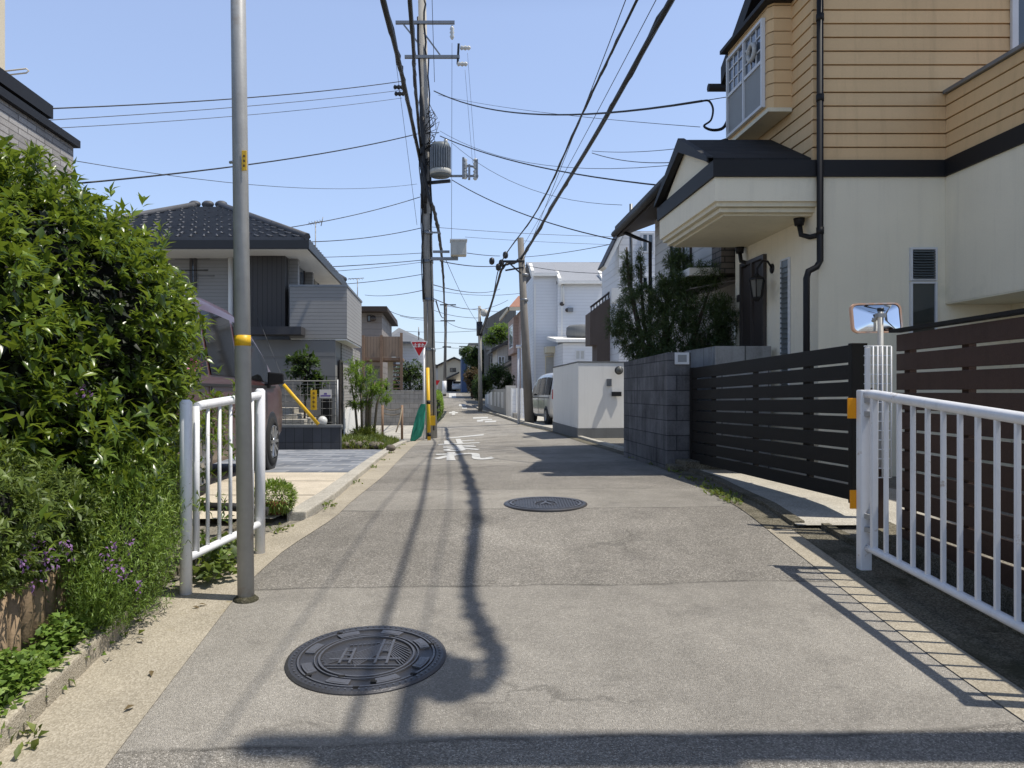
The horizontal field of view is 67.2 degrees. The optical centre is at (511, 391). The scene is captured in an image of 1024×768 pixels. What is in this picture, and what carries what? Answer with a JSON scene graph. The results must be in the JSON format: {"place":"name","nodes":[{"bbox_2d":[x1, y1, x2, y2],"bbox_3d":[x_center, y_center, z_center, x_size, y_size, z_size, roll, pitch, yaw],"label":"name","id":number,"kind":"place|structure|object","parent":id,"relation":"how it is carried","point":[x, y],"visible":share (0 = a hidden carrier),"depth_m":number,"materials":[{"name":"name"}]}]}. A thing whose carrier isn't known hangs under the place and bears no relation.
{"place":"outdoors","nodes":[
{"label":"outdoors","id":0,"kind":"place"},
{"bbox_2d":[177,472,346,518],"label":"driveway","id":1,"kind":"structure","parent":0,"point":[309,487],"depth_m":7.57,"materials":[{"name":"concrete"}]},
{"bbox_2d":[254,476,299,515],"bbox_3d":[-1.814,0.804,5.899,0.385,0.316,0.392,0,0,0],"label":"small round shrub","id":2,"kind":"object","parent":1,"relation":"on","point":[280,505],"visible":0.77,"depth_m":5.83,"materials":[{"name":"green plant"}]},
{"bbox_2d":[212,450,380,471],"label":"driveway","id":3,"kind":"structure","parent":0,"point":[318,460],"depth_m":10.97,"materials":[{"name":"grey concrete"}]},
{"bbox_2d":[153,288,283,497],"bbox_3d":[-3.769,0.013,8.088,2.232,1.929,4.725,0,0,0],"label":"minivan","id":4,"kind":"object","parent":3,"relation":"on","point":[220,349],"visible":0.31,"depth_m":7.75,"materials":[{"name":"grey paint"}]},
{"bbox_2d":[321,399,331,424],"bbox_3d":[-4.091,0.577,17.000,0.236,0.846,0.200,0,0,0],"label":"storage box","id":5,"kind":"object","parent":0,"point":[324,405],"visible":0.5,"depth_m":16.90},
{"bbox_2d":[5,0,744,364],"label":"sky","id":6,"kind":"structure","parent":0,"point":[540,56],"materials":[{"name":"blue"}]},
{"bbox_2d":[363,425,412,441],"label":"side street","id":7,"kind":"structure","parent":0,"point":[389,431],"depth_m":28.38,"materials":[{"name":"concrete"}]},
{"bbox_2d":[392,328,423,391],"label":"house","id":8,"kind":"structure","parent":0,"point":[409,353],"depth_m":46.00,"materials":[{"name":"white"}]},
{"bbox_2d":[0,391,1023,704],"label":"ground","id":9,"kind":"structure","parent":0,"point":[284,521],"depth_m":5.75,"materials":[{"name":"white concrete"}]},
{"bbox_2d":[0,0,28,74],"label":"building","id":10,"kind":"structure","parent":9,"relation":"on","point":[2,34],"depth_m":18.89,"materials":[{"name":"beige paint"}]},
{"bbox_2d":[0,565,77,674],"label":"log edging","id":11,"kind":"object","parent":9,"relation":"on","point":[24,616],"visible":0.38,"depth_m":3.30,"materials":[{"name":"brown wood"}]},
{"bbox_2d":[0,67,80,231],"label":"house","id":12,"kind":"structure","parent":9,"relation":"on","point":[26,113],"depth_m":8.49,"materials":[{"name":"stone"}]},
{"bbox_2d":[0,611,127,752],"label":"kerb","id":13,"kind":"structure","parent":9,"relation":"on","point":[55,681],"depth_m":3.08,"materials":[{"name":"concrete"}]},
{"bbox_2d":[0,582,138,737],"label":"ground cover","id":14,"kind":"object","parent":9,"relation":"on","point":[32,663],"visible":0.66,"depth_m":3.14,"materials":[{"name":"green plant"}]},
{"bbox_2d":[129,522,236,615],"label":"kerb","id":15,"kind":"structure","parent":9,"relation":"on","point":[234,529],"depth_m":4.62,"materials":[{"name":"concrete"}]},
{"bbox_2d":[0,439,422,767],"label":"gutter","id":16,"kind":"object","parent":9,"relation":"on","point":[88,721],"visible":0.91,"depth_m":3.33,"materials":[{"name":"concrete"}]},
{"bbox_2d":[0,444,404,765],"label":"weeds","id":17,"kind":"object","parent":16,"relation":"on","point":[33,743],"visible":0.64,"depth_m":2.82,"materials":[{"name":"green plant"}]},
{"bbox_2d":[170,502,268,514],"bbox_3d":[-2.068,0.822,5.453,0.666,0.118,0.118,0,0,-13],"label":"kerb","id":18,"kind":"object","parent":16,"relation":"on","point":[214,506],"visible":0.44,"depth_m":5.46,"materials":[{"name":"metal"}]},
{"bbox_2d":[410,404,425,440],"bbox_3d":[-2.792,0.900,22.825,0.473,1.086,0.250,0,0,0],"label":"garbage net","id":19,"kind":"object","parent":16,"relation":"on","point":[418,428],"visible":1,"depth_m":22.73,"materials":[{"name":"green fabric"}]},
{"bbox_2d":[176,531,256,581],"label":"weeds","id":20,"kind":"object","parent":9,"relation":"on","point":[208,564],"visible":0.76,"depth_m":4.51,"materials":[{"name":"green plant"}]},
{"bbox_2d":[180,389,264,594],"bbox_3d":[-1.732,0.578,4.665,0.069,1.201,0.852,0,0,12],"label":"guard railing","id":21,"kind":"object","parent":9,"relation":"on","point":[188,555],"visible":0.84,"depth_m":4.47,"materials":[{"name":"white metal"}]},
{"bbox_2d":[229,0,258,603],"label":"steel pole","id":22,"kind":"object","parent":9,"relation":"on","point":[244,460],"visible":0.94,"depth_m":4.16,"materials":[{"name":"grey metal"}]},
{"bbox_2d":[282,407,315,424],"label":"steps","id":23,"kind":"structure","parent":9,"relation":"on","point":[293,418],"depth_m":16.35,"materials":[{"name":"concrete"}]},
{"bbox_2d":[278,425,342,449],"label":"wall","id":24,"kind":"structure","parent":9,"relation":"on","point":[310,437],"depth_m":15.30,"materials":[{"name":"tile"}]},
{"bbox_2d":[282,384,319,424],"bbox_3d":[-4.158,0.247,15.175,0.730,0.833,0.070,0,0,-4],"label":"yellow bar","id":25,"kind":"object","parent":24,"relation":"on","point":[299,402],"visible":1,"depth_m":15.15,"materials":[{"name":"paint"}]},
{"bbox_2d":[287,441,406,520],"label":"kerb","id":26,"kind":"structure","parent":9,"relation":"on","point":[309,507],"depth_m":6.98,"materials":[{"name":"concrete"}]},
{"bbox_2d":[342,431,399,449],"bbox_3d":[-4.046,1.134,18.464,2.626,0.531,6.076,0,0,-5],"label":"grass","id":27,"kind":"structure","parent":9,"relation":"on","point":[386,440],"depth_m":16.47,"materials":[{"name":"green plant"}]},
{"bbox_2d":[89,200,361,435],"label":"house","id":28,"kind":"structure","parent":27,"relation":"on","point":[302,293],"depth_m":17.75,"materials":[{"name":"grey paint"}]},
{"bbox_2d":[189,258,195,286],"bbox_3d":[-7.491,-2.809,18.079,0.156,0.823,0.038,0,0,0],"label":"window","id":29,"kind":"structure","parent":28,"relation":"in","point":[192,261],"depth_m":18.06,"materials":[{"name":"grey glass"}]},
{"bbox_2d":[339,360,342,429],"bbox_3d":[-4.054,0.075,18.250,0.038,1.650,0.505,0,0,-5],"label":"post","id":30,"kind":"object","parent":28,"relation":"in","point":[340,361],"depth_m":18.21,"materials":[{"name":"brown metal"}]},
{"bbox_2d":[283,344,330,418],"bbox_3d":[-4.440,0.026,16.636,0.961,2.151,0.896,0,0,-43],"label":"shrub","id":31,"kind":"object","parent":27,"relation":"on","point":[301,367],"visible":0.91,"depth_m":16.54,"materials":[{"name":"green plant"}]},
{"bbox_2d":[278,380,337,424],"bbox_3d":[-5.758,0.423,15.730,4.424,1.354,0.069,0,0,0],"label":"fence","id":32,"kind":"object","parent":27,"relation":"on","point":[307,401],"visible":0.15,"depth_m":15.71,"materials":[{"name":"metal"}]},
{"bbox_2d":[346,423,383,436],"bbox_3d":[-3.577,1.031,18.492,1.035,0.676,0.921,0,0,0],"label":"tufted plant","id":33,"kind":"object","parent":27,"relation":"on","point":[365,431],"visible":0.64,"depth_m":18.37,"materials":[{"name":"green plant"}]},
{"bbox_2d":[343,356,391,428],"bbox_3d":[-3.482,0.120,18.619,1.065,2.066,1.153,0,0,-35],"label":"sapling","id":34,"kind":"object","parent":27,"relation":"on","point":[375,388],"visible":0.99,"depth_m":18.54,"materials":[{"name":"green plant"}]},
{"bbox_2d":[353,306,403,391],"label":"house","id":35,"kind":"structure","parent":9,"relation":"on","point":[381,348],"depth_m":36.00,"materials":[{"name":"beige"}]},
{"bbox_2d":[362,390,422,424],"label":"block wall","id":36,"kind":"structure","parent":9,"relation":"on","point":[411,402],"depth_m":33.00,"materials":[{"name":"grey concrete"}]},
{"bbox_2d":[393,358,422,391],"bbox_3d":[-5.113,-0.144,38.509,2.029,3.087,1.784,0,0,15],"label":"round tree","id":37,"kind":"object","parent":9,"relation":"on","point":[408,375],"visible":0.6,"depth_m":38.20,"materials":[{"name":"green plant"}]},
{"bbox_2d":[411,341,426,439],"bbox_3d":[-2.815,-0.022,23.383,0.510,3.056,0.102,0,0,0],"label":"stop sign","id":38,"kind":"object","parent":9,"relation":"on","point":[419,347],"visible":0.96,"depth_m":23.34,"materials":[{"name":"metal"}]},
{"bbox_2d":[393,0,477,438],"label":"utility pole","id":39,"kind":"object","parent":9,"relation":"on","point":[436,158],"visible":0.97,"depth_m":23.78,"materials":[{"name":"concrete"}]},
{"bbox_2d":[52,90,400,119],"bbox_3d":[-6.520,-6.932,18.450,0.017,4.896,12.582,0,0,30],"label":"overhead wire","id":40,"kind":"object","parent":39,"relation":"attached to","point":[209,109],"visible":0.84,"depth_m":17.38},
{"bbox_2d":[53,81,400,108],"bbox_3d":[-6.319,-7.099,18.200,0.027,5.129,12.860,0,0,27],"label":"overhead wire","id":41,"kind":"object","parent":39,"relation":"attached to","point":[210,100],"visible":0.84,"depth_m":17.02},
{"bbox_2d":[61,98,399,127],"bbox_3d":[-6.180,-6.944,18.950,0.015,4.373,11.345,0,0,29],"label":"overhead wire","id":42,"kind":"object","parent":39,"relation":"attached to","point":[214,117],"visible":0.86,"depth_m":17.46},
{"bbox_2d":[73,160,413,188],"bbox_3d":[-4.924,-5.049,18.000,0.012,2.878,12.629,0,0,18],"label":"overhead wire","id":43,"kind":"object","parent":39,"relation":"attached to","point":[227,182],"visible":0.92,"depth_m":15.06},
{"bbox_2d":[79,135,412,183],"bbox_3d":[-4.996,-5.617,17.950,0.033,4.808,12.595,0,0,19],"label":"overhead wire","id":44,"kind":"object","parent":39,"relation":"attached to","point":[230,166],"visible":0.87,"depth_m":15.32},
{"bbox_2d":[380,0,444,329],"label":"overhead cable","id":45,"kind":"object","parent":39,"relation":"attached to","point":[388,21],"visible":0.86,"depth_m":19.46,"materials":[{"name":"black rubber"}]},
{"bbox_2d":[407,0,432,206],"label":"overhead cable","id":46,"kind":"object","parent":39,"relation":"attached to","point":[411,19],"visible":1,"depth_m":18.84,"materials":[{"name":"black rubber"}]},
{"bbox_2d":[426,299,430,439],"bbox_3d":[-2.554,-0.656,23.274,0.116,4.430,1.078,0,0,-12],"label":"guard tube","id":47,"kind":"object","parent":39,"relation":"attached to","point":[428,403],"visible":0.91,"depth_m":23.02,"materials":[{"name":"yellow paint"}]},
{"bbox_2d":[452,180,615,240],"bbox_3d":[0.105,-4.824,19.701,0.025,3.589,9.473,0,0,-25],"label":"overhead wire","id":48,"kind":"object","parent":39,"relation":"attached to","point":[537,218],"visible":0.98,"depth_m":18.54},
{"bbox_2d":[440,136,654,184],"bbox_3d":[0.198,-5.640,18.201,0.029,4.702,12.597,0,0,-23],"label":"overhead wire","id":49,"kind":"object","parent":39,"relation":"attached to","point":[554,169],"visible":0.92,"depth_m":16.31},
{"bbox_2d":[434,91,701,115],"bbox_3d":[0.097,-6.674,17.251,0.033,5.364,14.234,0,0,-21],"label":"overhead wire","id":50,"kind":"object","parent":39,"relation":"attached to","point":[673,105],"visible":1,"depth_m":13.66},
{"bbox_2d":[702,99,725,131],"bbox_3d":[2.841,-3.808,10.670,0.477,0.440,0.094,0,0,-26],"label":"service loop","id":51,"kind":"object","parent":50,"relation":"hanging from","point":[723,127],"visible":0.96,"depth_m":10.59,"materials":[{"name":"black rubber"}]},
{"bbox_2d":[436,389,444,420],"bbox_3d":[-4.684,0.605,48.504,0.849,1.679,26.973,0,0,-5],"label":"clipped hedge","id":52,"kind":"object","parent":9,"relation":"on","point":[439,402],"visible":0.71,"depth_m":36.39,"materials":[{"name":"green plant"}]},
{"bbox_2d":[440,304,455,395],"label":"utility pole","id":53,"kind":"object","parent":9,"relation":"on","point":[444,367],"visible":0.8,"depth_m":87.84,"materials":[{"name":"concrete"}]},
{"bbox_2d":[436,357,460,390],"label":"house","id":54,"kind":"structure","parent":9,"relation":"on","point":[453,372],"depth_m":116.00,"materials":[{"name":"beige paint"}]},
{"bbox_2d":[462,367,477,398],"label":"rust shrub","id":55,"kind":"object","parent":9,"relation":"on","point":[468,376],"visible":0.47,"depth_m":77.76,"materials":[{"name":"brown plant"}]},
{"bbox_2d":[459,344,483,386],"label":"evergreen tree","id":56,"kind":"object","parent":9,"relation":"on","point":[471,358],"visible":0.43,"depth_m":81.50,"materials":[{"name":"green plant"}]},
{"bbox_2d":[476,306,487,410],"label":"utility pole","id":57,"kind":"object","parent":9,"relation":"on","point":[482,312],"visible":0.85,"depth_m":49.89,"materials":[{"name":"concrete"}]},
{"bbox_2d":[474,362,515,394],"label":"round shrub","id":58,"kind":"object","parent":9,"relation":"on","point":[495,376],"visible":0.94,"depth_m":50.82,"materials":[{"name":"green plant"}]},
{"bbox_2d":[484,341,511,388],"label":"house","id":59,"kind":"structure","parent":9,"relation":"on","point":[500,352],"depth_m":66.00,"materials":[{"name":"brown metal"}]},
{"bbox_2d":[481,307,515,398],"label":"building","id":60,"kind":"structure","parent":9,"relation":"on","point":[491,321],"depth_m":80.00,"materials":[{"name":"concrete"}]},
{"bbox_2d":[485,386,515,415],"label":"garden wall","id":61,"kind":"structure","parent":9,"relation":"on","point":[498,400],"depth_m":45.36,"materials":[{"name":"white concrete"}]},
{"bbox_2d":[499,296,520,388],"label":"house","id":62,"kind":"structure","parent":9,"relation":"on","point":[514,331],"depth_m":58.22,"materials":[{"name":"beige paint"}]},
{"bbox_2d":[489,237,533,422],"bbox_3d":[-0.013,-2.299,29.912,1.768,7.414,0.378,0,0,-7],"label":"utility pole","id":63,"kind":"object","parent":9,"relation":"on","point":[527,388],"visible":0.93,"depth_m":29.87,"materials":[{"name":"concrete"}]},
{"bbox_2d":[481,0,637,328],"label":"overhead cable","id":64,"kind":"object","parent":63,"relation":"attached to","point":[608,58],"visible":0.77,"depth_m":14.32,"materials":[{"name":"black rubber"}]},
{"bbox_2d":[520,0,625,266],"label":"overhead wire","id":65,"kind":"object","parent":63,"relation":"attached to","point":[582,112],"visible":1,"depth_m":13.13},
{"bbox_2d":[480,0,674,333],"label":"overhead cable","id":66,"kind":"object","parent":63,"relation":"attached to","point":[660,17],"visible":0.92,"depth_m":14.93,"materials":[{"name":"black rubber"}]},
{"bbox_2d":[524,0,655,243],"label":"overhead wire","id":67,"kind":"object","parent":63,"relation":"attached to","point":[603,100],"visible":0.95,"depth_m":13.91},
{"bbox_2d":[511,388,523,417],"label":"garden wall","id":68,"kind":"structure","parent":9,"relation":"on","point":[513,400],"depth_m":36.00,"materials":[{"name":"white concrete"}]},
{"bbox_2d":[474,405,623,450],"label":"kerb","id":69,"kind":"structure","parent":9,"relation":"on","point":[614,446],"depth_m":24.32,"materials":[{"name":"concrete"}]},
{"bbox_2d":[521,262,601,389],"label":"house","id":70,"kind":"structure","parent":9,"relation":"on","point":[560,301],"depth_m":44.98,"materials":[{"name":"white"}]},
{"bbox_2d":[545,356,553,373],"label":"door","id":71,"kind":"structure","parent":70,"relation":"in","point":[549,360],"depth_m":44.99,"materials":[{"name":"grey metal"}]},
{"bbox_2d":[553,361,626,437],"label":"rendered wall","id":72,"kind":"structure","parent":9,"relation":"on","point":[588,399],"depth_m":19.13,"materials":[{"name":"white paint"}]},
{"bbox_2d":[585,292,609,360],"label":"stair tower","id":73,"kind":"structure","parent":9,"relation":"on","point":[595,334],"depth_m":21.60,"materials":[{"name":"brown paint"}]},
{"bbox_2d":[597,231,681,360],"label":"house","id":74,"kind":"structure","parent":9,"relation":"on","point":[610,263],"depth_m":20.50,"materials":[{"name":"white paint"}]},
{"bbox_2d":[641,233,653,252],"bbox_3d":[3.610,-3.967,20.479,0.350,0.532,0.038,0,0,0],"label":"window","id":75,"kind":"structure","parent":74,"relation":"in","point":[647,236],"depth_m":20.46,"materials":[{"name":"white glass"}]},
{"bbox_2d":[624,352,690,467],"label":"block wall","id":76,"kind":"structure","parent":9,"relation":"on","point":[656,410],"depth_m":10.10,"materials":[{"name":"grey concrete"}]},
{"bbox_2d":[521,424,796,527],"bbox_3d":[1.407,1.093,17.834,0.652,0.323,24.424,0,0,-4],"label":"gutter","id":77,"kind":"object","parent":9,"relation":"on","point":[765,517],"visible":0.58,"depth_m":6.40,"materials":[{"name":"concrete"}]},
{"bbox_2d":[628,457,743,503],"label":"weeds","id":78,"kind":"object","parent":77,"relation":"on","point":[719,491],"visible":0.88,"depth_m":7.05,"materials":[{"name":"green plant"}]},
{"bbox_2d":[603,245,739,360],"bbox_3d":[2.400,-0.700,11.875,2.495,3.410,1.428,0,0,36],"label":"pine tree","id":79,"kind":"object","parent":9,"relation":"on","point":[659,311],"visible":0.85,"depth_m":11.74,"materials":[{"name":"green plant"}]},
{"bbox_2d":[611,138,734,347],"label":"house","id":80,"kind":"structure","parent":9,"relation":"on","point":[641,213],"depth_m":13.08,"materials":[{"name":"grey"}]},
{"bbox_2d":[666,459,723,470],"bbox_3d":[2.256,0.970,9.518,0.636,0.260,0.397,0,0,0],"label":"step","id":81,"kind":"object","parent":9,"relation":"on","point":[682,464],"visible":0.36,"depth_m":9.33,"materials":[{"name":"concrete"}]},
{"bbox_2d":[684,346,770,467],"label":"retaining wall","id":82,"kind":"structure","parent":9,"relation":"on","point":[708,356],"depth_m":9.90,"materials":[{"name":"grey concrete"}]},
{"bbox_2d":[688,469,804,527],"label":"kerb","id":83,"kind":"structure","parent":9,"relation":"on","point":[789,517],"depth_m":6.52,"materials":[{"name":"concrete"}]},
{"bbox_2d":[690,343,867,502],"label":"sliding gate","id":84,"kind":"structure","parent":9,"relation":"on","point":[852,372],"depth_m":7.01,"materials":[{"name":"metal"}]},
{"bbox_2d":[654,0,1023,476],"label":"house","id":85,"kind":"structure","parent":9,"relation":"on","point":[869,151],"depth_m":8.80,"materials":[{"name":"beige paint"}]},
{"bbox_2d":[739,254,766,345],"bbox_3d":[3.313,-0.714,10.610,0.048,2.229,0.828,0,0,-5],"label":"door","id":86,"kind":"structure","parent":85,"relation":"in","point":[752,315],"depth_m":10.59,"materials":[{"name":"brown metal"}]},
{"bbox_2d":[780,257,790,385],"bbox_3d":[3.409,-0.858,9.620,0.034,1.616,0.243,0,0,-5],"label":"slit window","id":87,"kind":"structure","parent":85,"relation":"in","point":[784,263],"depth_m":9.60,"materials":[{"name":"grey glass"}]},
{"bbox_2d":[909,247,937,280],"bbox_3d":[4.691,-1.457,8.774,0.306,0.377,0.048,0,0,0],"label":"louvre window","id":88,"kind":"structure","parent":85,"relation":"in","point":[923,261],"depth_m":8.77,"materials":[{"name":"white glass"}]},
{"bbox_2d":[909,281,937,332],"bbox_3d":[4.691,-0.897,8.779,0.306,0.720,0.038,0,0,0],"label":"window","id":89,"kind":"structure","parent":85,"relation":"in","point":[923,295],"depth_m":8.78,"materials":[{"name":"grey glass"}]},
{"bbox_2d":[1010,0,1023,49],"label":"window","id":90,"kind":"structure","parent":85,"relation":"in","point":[1016,6],"depth_m":8.76,"materials":[{"name":"white glass"}]},
{"bbox_2d":[849,302,902,467],"bbox_3d":[2.633,0.186,5.551,0.353,1.669,0.158,0,0,14],"label":"driveway mirror","id":91,"kind":"object","parent":9,"relation":"on","point":[880,319],"visible":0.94,"depth_m":5.56,"materials":[{"name":"metal"}]},
{"bbox_2d":[864,346,891,527],"bbox_3d":[2.585,0.360,5.465,0.198,1.376,0.090,0,0,0],"label":"wire screen","id":92,"kind":"object","parent":9,"relation":"on","point":[867,365],"visible":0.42,"depth_m":5.44,"materials":[{"name":"white paint"}]},
{"bbox_2d":[768,529,1023,720],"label":"gutter","id":93,"kind":"object","parent":9,"relation":"on","point":[987,681],"visible":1,"depth_m":3.76,"materials":[{"name":"concrete"}]},
{"bbox_2d":[821,522,1023,637],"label":"kerb","id":94,"kind":"structure","parent":9,"relation":"on","point":[1007,600],"depth_m":4.62,"materials":[{"name":"concrete"}]},
{"bbox_2d":[847,390,1023,633],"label":"guard railing","id":95,"kind":"object","parent":9,"relation":"on","point":[862,407],"visible":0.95,"depth_m":4.08,"materials":[{"name":"white metal"}]},
{"bbox_2d":[889,308,1023,592],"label":"slatted fence","id":96,"kind":"object","parent":9,"relation":"on","point":[969,357],"visible":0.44,"depth_m":4.58,"materials":[{"name":"brown wood"}]},
{"bbox_2d":[509,416,552,426],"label":"driveway","id":97,"kind":"structure","parent":0,"point":[540,420],"depth_m":32.08,"materials":[{"name":"concrete"}]},
{"bbox_2d":[532,373,552,423],"bbox_3d":[1.809,0.248,30.584,2.108,2.019,4.692,0,0,-6],"label":"minivan","id":98,"kind":"object","parent":97,"relation":"on","point":[542,393],"visible":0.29,"depth_m":29.61,"materials":[{"name":"silver metal"}]},
{"bbox_2d":[105,391,1023,767],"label":"road","id":99,"kind":"structure","parent":0,"point":[637,615],"depth_m":3.59,"materials":[{"name":"grey asphalt"}]},
{"bbox_2d":[285,626,445,695],"bbox_3d":[-0.651,1.192,3.460,0.710,0.084,0.710,0,0,0],"label":"manhole cover","id":100,"kind":"object","parent":99,"relation":"on","point":[363,660],"visible":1,"depth_m":3.41,"materials":[{"name":"metal"}]},
{"bbox_2d":[434,452,492,459],"bbox_3d":[-0.941,1.078,13.056,0.952,0.089,2.692,0,0,-13],"label":"road marking","id":101,"kind":"object","parent":99,"relation":"on","point":[449,455],"visible":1,"depth_m":12.80,"materials":[{"name":"paint"}]},
{"bbox_2d":[516,345,521,423],"bbox_3d":[0.351,-0.272,30.185,0.391,3.144,0.130,0,0,0],"label":"white post","id":102,"kind":"object","parent":99,"relation":"on","point":[518,347],"visible":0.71,"depth_m":30.16,"materials":[{"name":"metal"}]},
{"bbox_2d":[504,496,586,511],"bbox_3d":[0.282,0.939,6.470,0.700,0.034,0.700,0,0,0],"label":"manhole cover","id":103,"kind":"object","parent":99,"relation":"on","point":[546,504],"visible":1,"depth_m":6.39,"materials":[{"name":"metal"}]},
{"bbox_2d":[566,324,584,337],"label":"water tank","id":104,"kind":"object","parent":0,"point":[575,331],"visible":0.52,"depth_m":42.49,"materials":[{"name":"grey metal"}]},
{"bbox_2d":[702,468,956,524],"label":"driveway","id":105,"kind":"structure","parent":0,"point":[809,507],"depth_m":6.48,"materials":[{"name":"concrete"}]},
{"bbox_2d":[792,528,1023,688],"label":"pavement","id":106,"kind":"structure","parent":0,"point":[998,648],"depth_m":3.97,"materials":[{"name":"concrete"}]},
{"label":"planter soil","id":107,"kind":"structure","parent":0,"visible":0},
{"bbox_2d":[0,384,141,598],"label":"flowering shrub","id":108,"kind":"object","parent":107,"relation":"on","point":[35,535],"visible":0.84,"depth_m":3.31,"materials":[{"name":"green plant"}]},
{"bbox_2d":[45,427,192,640],"bbox_3d":[-1.971,0.669,3.939,0.610,0.978,1.222,0,0,-19],"label":"rosemary bush","id":109,"kind":"object","parent":107,"relation":"on","point":[147,550],"visible":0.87,"depth_m":3.79,"materials":[{"name":"green plant"}]},
{"bbox_2d":[0,134,254,576],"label":"hedge","id":110,"kind":"object","parent":107,"relation":"on","point":[107,330],"visible":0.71,"depth_m":4.29,"materials":[{"name":"green plant"}]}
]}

